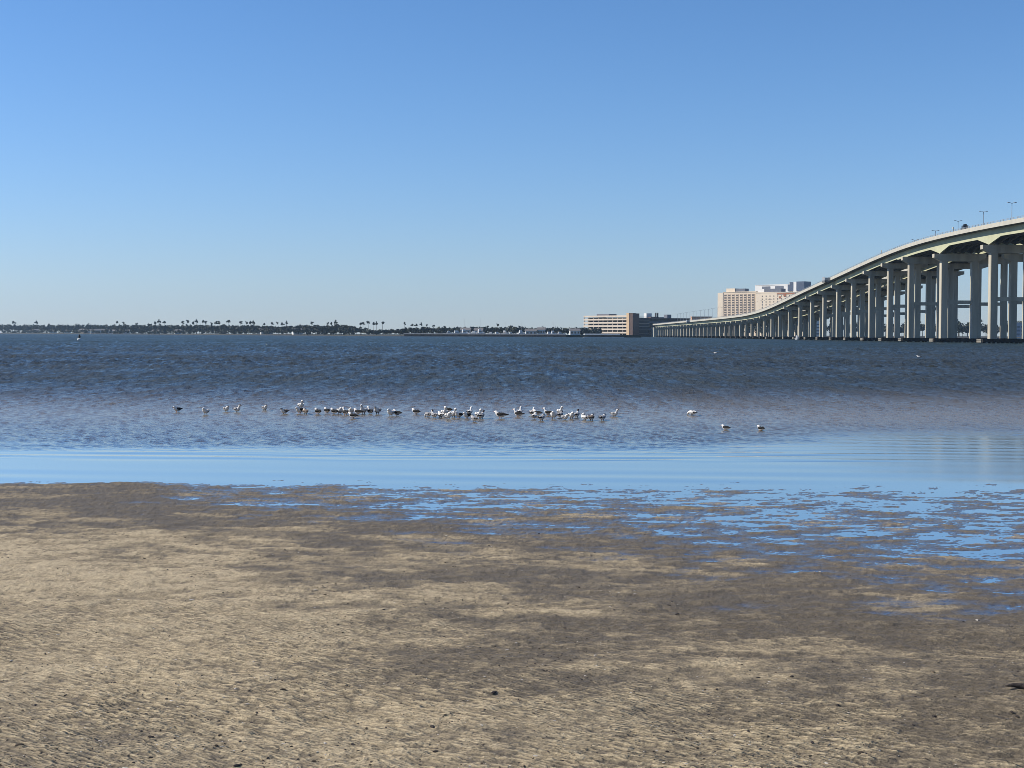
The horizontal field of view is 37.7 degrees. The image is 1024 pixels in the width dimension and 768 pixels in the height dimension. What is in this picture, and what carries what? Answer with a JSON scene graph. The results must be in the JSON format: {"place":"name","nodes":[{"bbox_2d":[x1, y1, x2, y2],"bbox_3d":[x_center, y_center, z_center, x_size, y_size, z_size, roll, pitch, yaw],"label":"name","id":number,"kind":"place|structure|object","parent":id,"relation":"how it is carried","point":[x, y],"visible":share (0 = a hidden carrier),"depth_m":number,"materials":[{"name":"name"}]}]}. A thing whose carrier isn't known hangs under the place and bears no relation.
{"place":"outdoors","nodes":[
{"label":"outdoors","id":0,"kind":"place"},
{"bbox_2d":[412,408,420,413],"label":"gull","id":1,"kind":"object","parent":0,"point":[414,410],"visible":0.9,"depth_m":40.98,"materials":[{"name":"white"}]},
{"bbox_2d":[0,333,1021,337],"bbox_3d":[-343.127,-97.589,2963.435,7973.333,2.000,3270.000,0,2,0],"label":"shore","id":2,"kind":"structure","parent":0,"point":[335,335],"depth_m":1925.54,"materials":[{"name":"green plant"}]},
{"bbox_2d":[0,319,1017,336],"bbox_3d":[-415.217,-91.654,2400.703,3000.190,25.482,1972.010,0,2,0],"label":"distant woodland","id":3,"kind":"object","parent":2,"relation":"on","point":[252,329],"visible":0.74,"depth_m":1915.53,"materials":[{"name":"green plant"}]},
{"bbox_2d":[583,313,649,335],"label":"parking garage","id":4,"kind":"structure","parent":2,"relation":"on","point":[632,324],"depth_m":1660.68,"materials":[{"name":"beige concrete"}]},
{"bbox_2d":[644,313,689,335],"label":"shaded parking block","id":5,"kind":"structure","parent":2,"relation":"on","point":[657,319],"depth_m":1679.09,"materials":[{"name":"white paint"}]},
{"bbox_2d":[691,316,711,335],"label":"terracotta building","id":6,"kind":"structure","parent":2,"relation":"on","point":[695,317],"depth_m":1898.27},
{"bbox_2d":[717,288,757,335],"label":"hotel tower","id":7,"kind":"structure","parent":2,"relation":"on","point":[744,300],"depth_m":2063.78,"materials":[{"name":"beige concrete"}]},
{"bbox_2d":[756,289,802,335],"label":"hotel tower","id":8,"kind":"structure","parent":2,"relation":"on","point":[763,296],"depth_m":2026.85,"materials":[{"name":"beige concrete"}]},
{"bbox_2d":[755,281,810,291],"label":"hotel tower","id":9,"kind":"structure","parent":2,"relation":"on","point":[795,286],"depth_m":2210.30,"materials":[{"name":"white glass"}]},
{"bbox_2d":[817,321,818,335],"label":"white block","id":10,"kind":"structure","parent":2,"relation":"on","point":[817,328],"depth_m":1788.67,"materials":[{"name":"paint"}]},
{"bbox_2d":[957,321,963,336],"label":"broadleaf tree","id":11,"kind":"object","parent":2,"relation":"on","point":[960,329],"visible":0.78,"depth_m":1765.69,"materials":[{"name":"green plant"}]},
{"bbox_2d":[964,322,968,336],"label":"broadleaf tree","id":12,"kind":"object","parent":2,"relation":"on","point":[966,329],"visible":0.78,"depth_m":1768.56,"materials":[{"name":"green plant"}]},
{"bbox_2d":[1017,323,1021,336],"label":"waterfront block","id":13,"kind":"structure","parent":2,"relation":"on","point":[1019,329],"depth_m":1808.70,"materials":[{"name":"white paint"}]},
{"bbox_2d":[0,428,1023,767],"bbox_3d":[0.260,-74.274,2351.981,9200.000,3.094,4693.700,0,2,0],"label":"sand","id":14,"kind":"structure","parent":0,"point":[818,624],"depth_m":10.94,"materials":[{"name":"beige sand"}]},
{"bbox_2d":[172,406,182,411],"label":"gull","id":15,"kind":"object","parent":14,"relation":"on","point":[176,409],"visible":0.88,"depth_m":41.78,"materials":[{"name":"white"}]},
{"bbox_2d":[202,407,209,413],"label":"gull","id":16,"kind":"object","parent":14,"relation":"on","point":[204,410],"visible":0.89,"depth_m":40.52,"materials":[{"name":"white"}]},
{"bbox_2d":[232,404,240,411],"bbox_3d":[-7.693,0.737,41.970,0.157,0.346,0.458,-2,3,-44],"label":"gull","id":17,"kind":"object","parent":14,"relation":"on","point":[236,409],"visible":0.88,"depth_m":41.89,"materials":[{"name":"white"}]},
{"bbox_2d":[279,408,288,413],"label":"gull","id":18,"kind":"object","parent":14,"relation":"on","point":[283,411],"visible":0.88,"depth_m":40.93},
{"bbox_2d":[296,407,302,412],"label":"gull","id":19,"kind":"object","parent":14,"relation":"on","point":[298,410],"visible":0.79,"depth_m":41.09,"materials":[{"name":"white"}]},
{"bbox_2d":[342,407,348,414],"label":"gull","id":20,"kind":"object","parent":14,"relation":"on","point":[344,411],"visible":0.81,"depth_m":40.56,"materials":[{"name":"white"}]},
{"bbox_2d":[348,412,357,418],"bbox_3d":[-4.130,0.873,38.957,0.157,0.298,0.453,-2,3,-45],"label":"gull","id":21,"kind":"object","parent":14,"relation":"on","point":[352,415],"visible":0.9,"depth_m":38.91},
{"bbox_2d":[354,408,363,413],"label":"gull","id":22,"kind":"object","parent":14,"relation":"on","point":[357,411],"visible":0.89,"depth_m":40.78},
{"bbox_2d":[360,404,366,413],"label":"gull","id":23,"kind":"object","parent":14,"relation":"on","point":[363,409],"visible":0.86,"depth_m":41.15,"materials":[{"name":"white"}]},
{"bbox_2d":[374,407,381,413],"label":"gull","id":24,"kind":"object","parent":14,"relation":"on","point":[377,410],"visible":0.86,"depth_m":41.08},
{"bbox_2d":[387,409,394,414],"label":"gull","id":25,"kind":"object","parent":14,"relation":"on","point":[390,412],"visible":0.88,"depth_m":40.09,"materials":[{"name":"white"}]},
{"bbox_2d":[431,409,436,416],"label":"gull","id":26,"kind":"object","parent":14,"relation":"on","point":[433,414],"visible":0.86,"depth_m":39.28,"materials":[{"name":"white"}]},
{"bbox_2d":[441,406,447,414],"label":"gull","id":27,"kind":"object","parent":14,"relation":"on","point":[445,410],"visible":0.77,"depth_m":40.16,"materials":[{"name":"white"}]},
{"bbox_2d":[445,412,451,417],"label":"gull","id":28,"kind":"object","parent":14,"relation":"on","point":[448,414],"visible":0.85,"depth_m":38.77,"materials":[{"name":"white"}]},
{"bbox_2d":[450,408,456,416],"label":"gull","id":29,"kind":"object","parent":14,"relation":"on","point":[453,412],"visible":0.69,"depth_m":39.61,"materials":[{"name":"white"}]},
{"bbox_2d":[455,411,462,417],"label":"gull","id":30,"kind":"object","parent":14,"relation":"on","point":[457,414],"visible":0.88,"depth_m":39.36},
{"bbox_2d":[474,408,481,417],"bbox_3d":[-0.882,0.832,39.293,0.181,0.400,0.529,-1,2,-23],"label":"gull","id":31,"kind":"object","parent":14,"relation":"on","point":[479,412],"visible":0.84,"depth_m":39.19,"materials":[{"name":"white"}]},
{"bbox_2d":[477,410,484,418],"bbox_3d":[-0.800,0.855,39.119,0.157,0.346,0.458,1,2,25],"label":"gull","id":32,"kind":"object","parent":14,"relation":"on","point":[482,414],"visible":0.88,"depth_m":39.07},
{"bbox_2d":[401,333,565,336],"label":"seawall","id":33,"kind":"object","parent":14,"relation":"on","point":[470,335],"visible":0.81,"depth_m":1184.36,"materials":[{"name":"concrete"}]},
{"bbox_2d":[494,411,508,417],"bbox_3d":[-0.294,0.868,39.149,0.517,0.340,0.179,2,2,35],"label":"gull","id":34,"kind":"object","parent":14,"relation":"on","point":[499,414],"visible":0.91,"depth_m":39.08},
{"bbox_2d":[0,525,1022,767],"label":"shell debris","id":35,"kind":"object","parent":14,"relation":"on","point":[493,692],"visible":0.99,"depth_m":8.50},
{"bbox_2d":[512,408,524,416],"bbox_3d":[0.171,0.828,40.034,0.458,0.346,0.157,2,3,44],"label":"gull","id":36,"kind":"object","parent":14,"relation":"on","point":[517,414],"visible":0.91,"depth_m":39.98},
{"bbox_2d":[538,414,544,420],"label":"gull","id":37,"kind":"object","parent":14,"relation":"on","point":[542,417],"visible":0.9,"depth_m":38.26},
{"bbox_2d":[542,407,551,415],"bbox_3d":[0.987,0.810,40.678,0.458,0.346,0.157,2,3,43],"label":"gull","id":38,"kind":"object","parent":14,"relation":"on","point":[546,411],"visible":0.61,"depth_m":40.65,"materials":[{"name":"white"}]},
{"bbox_2d":[550,411,556,417],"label":"gull","id":39,"kind":"object","parent":14,"relation":"on","point":[553,414],"visible":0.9,"depth_m":39.01,"materials":[{"name":"white"}]},
{"bbox_2d":[568,412,574,418],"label":"gull","id":40,"kind":"object","parent":14,"relation":"on","point":[571,415],"visible":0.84,"depth_m":39.08,"materials":[{"name":"white"}]},
{"bbox_2d":[581,413,588,419],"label":"gull","id":41,"kind":"object","parent":14,"relation":"on","point":[584,416],"visible":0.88,"depth_m":38.42,"materials":[{"name":"white"}]},
{"bbox_2d":[588,414,594,420],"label":"gull","id":42,"kind":"object","parent":14,"relation":"on","point":[591,416],"visible":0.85,"depth_m":38.42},
{"bbox_2d":[584,334,619,336],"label":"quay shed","id":43,"kind":"structure","parent":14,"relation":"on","point":[601,335],"depth_m":1179.97,"materials":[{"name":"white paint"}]},
{"bbox_2d":[598,414,605,420],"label":"gull","id":44,"kind":"object","parent":14,"relation":"on","point":[602,417],"visible":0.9,"depth_m":38.44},
{"bbox_2d":[610,409,618,416],"bbox_3d":[2.749,0.829,40.290,0.157,0.346,0.458,-1,2,-34],"label":"gull","id":45,"kind":"object","parent":14,"relation":"on","point":[614,413],"visible":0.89,"depth_m":40.20,"materials":[{"name":"white"}]},
{"bbox_2d":[687,410,696,415],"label":"gull","id":46,"kind":"object","parent":14,"relation":"on","point":[691,412],"visible":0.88,"depth_m":40.98,"materials":[{"name":"white"}]},
{"bbox_2d":[721,424,730,429],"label":"gull","id":47,"kind":"object","parent":14,"relation":"on","point":[724,427],"visible":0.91,"depth_m":34.73,"materials":[{"name":"white"}]},
{"bbox_2d":[651,215,1023,343],"bbox_3d":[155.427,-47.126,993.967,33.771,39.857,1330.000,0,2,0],"label":"road bridge","id":48,"kind":"structure","parent":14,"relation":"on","point":[942,250],"depth_m":574.88,"materials":[{"name":"concrete"}]},
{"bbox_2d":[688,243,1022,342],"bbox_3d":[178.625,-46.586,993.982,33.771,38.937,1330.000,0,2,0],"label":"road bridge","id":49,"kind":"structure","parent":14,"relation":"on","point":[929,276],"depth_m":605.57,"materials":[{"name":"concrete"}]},
{"bbox_2d":[1005,683,1023,688],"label":"driftwood","id":50,"kind":"object","parent":14,"relation":"on","point":[1019,685],"visible":1,"depth_m":9.09,"materials":[{"name":"brown wood"}]},
{"bbox_2d":[0,334,1023,611],"bbox_3d":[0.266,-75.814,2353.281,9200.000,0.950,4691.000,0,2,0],"label":"water","id":51,"kind":"structure","parent":0,"point":[834,418],"depth_m":39.41,"materials":[{"name":"blue liquid"}]},
{"bbox_2d":[0,0,1023,335],"label":"sky","id":52,"kind":"structure","parent":0,"point":[439,163],"materials":[{"name":"blue"}]},
{"bbox_2d":[474,335,640,337],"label":"spit ground","id":53,"kind":"structure","parent":0,"point":[636,336],"depth_m":1190.41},
{"bbox_2d":[460,328,470,332],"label":"boathouse","id":54,"kind":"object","parent":53,"relation":"on","point":[468,330],"visible":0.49,"depth_m":1264.51,"materials":[{"name":"white paint"}]},
{"bbox_2d":[525,329,536,333],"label":"boathouse","id":55,"kind":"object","parent":53,"relation":"on","point":[530,331],"visible":0.93,"depth_m":1244.42,"materials":[{"name":"white paint"}]},
{"bbox_2d":[537,327,545,333],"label":"boathouse","id":56,"kind":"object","parent":53,"relation":"on","point":[541,330],"visible":0.93,"depth_m":1246.25,"materials":[{"name":"white paint"}]},
{"bbox_2d":[569,328,580,334],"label":"boathouse","id":57,"kind":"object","parent":53,"relation":"on","point":[574,331],"visible":0.93,"depth_m":1364.33,"materials":[{"name":"white paint"}]}
]}

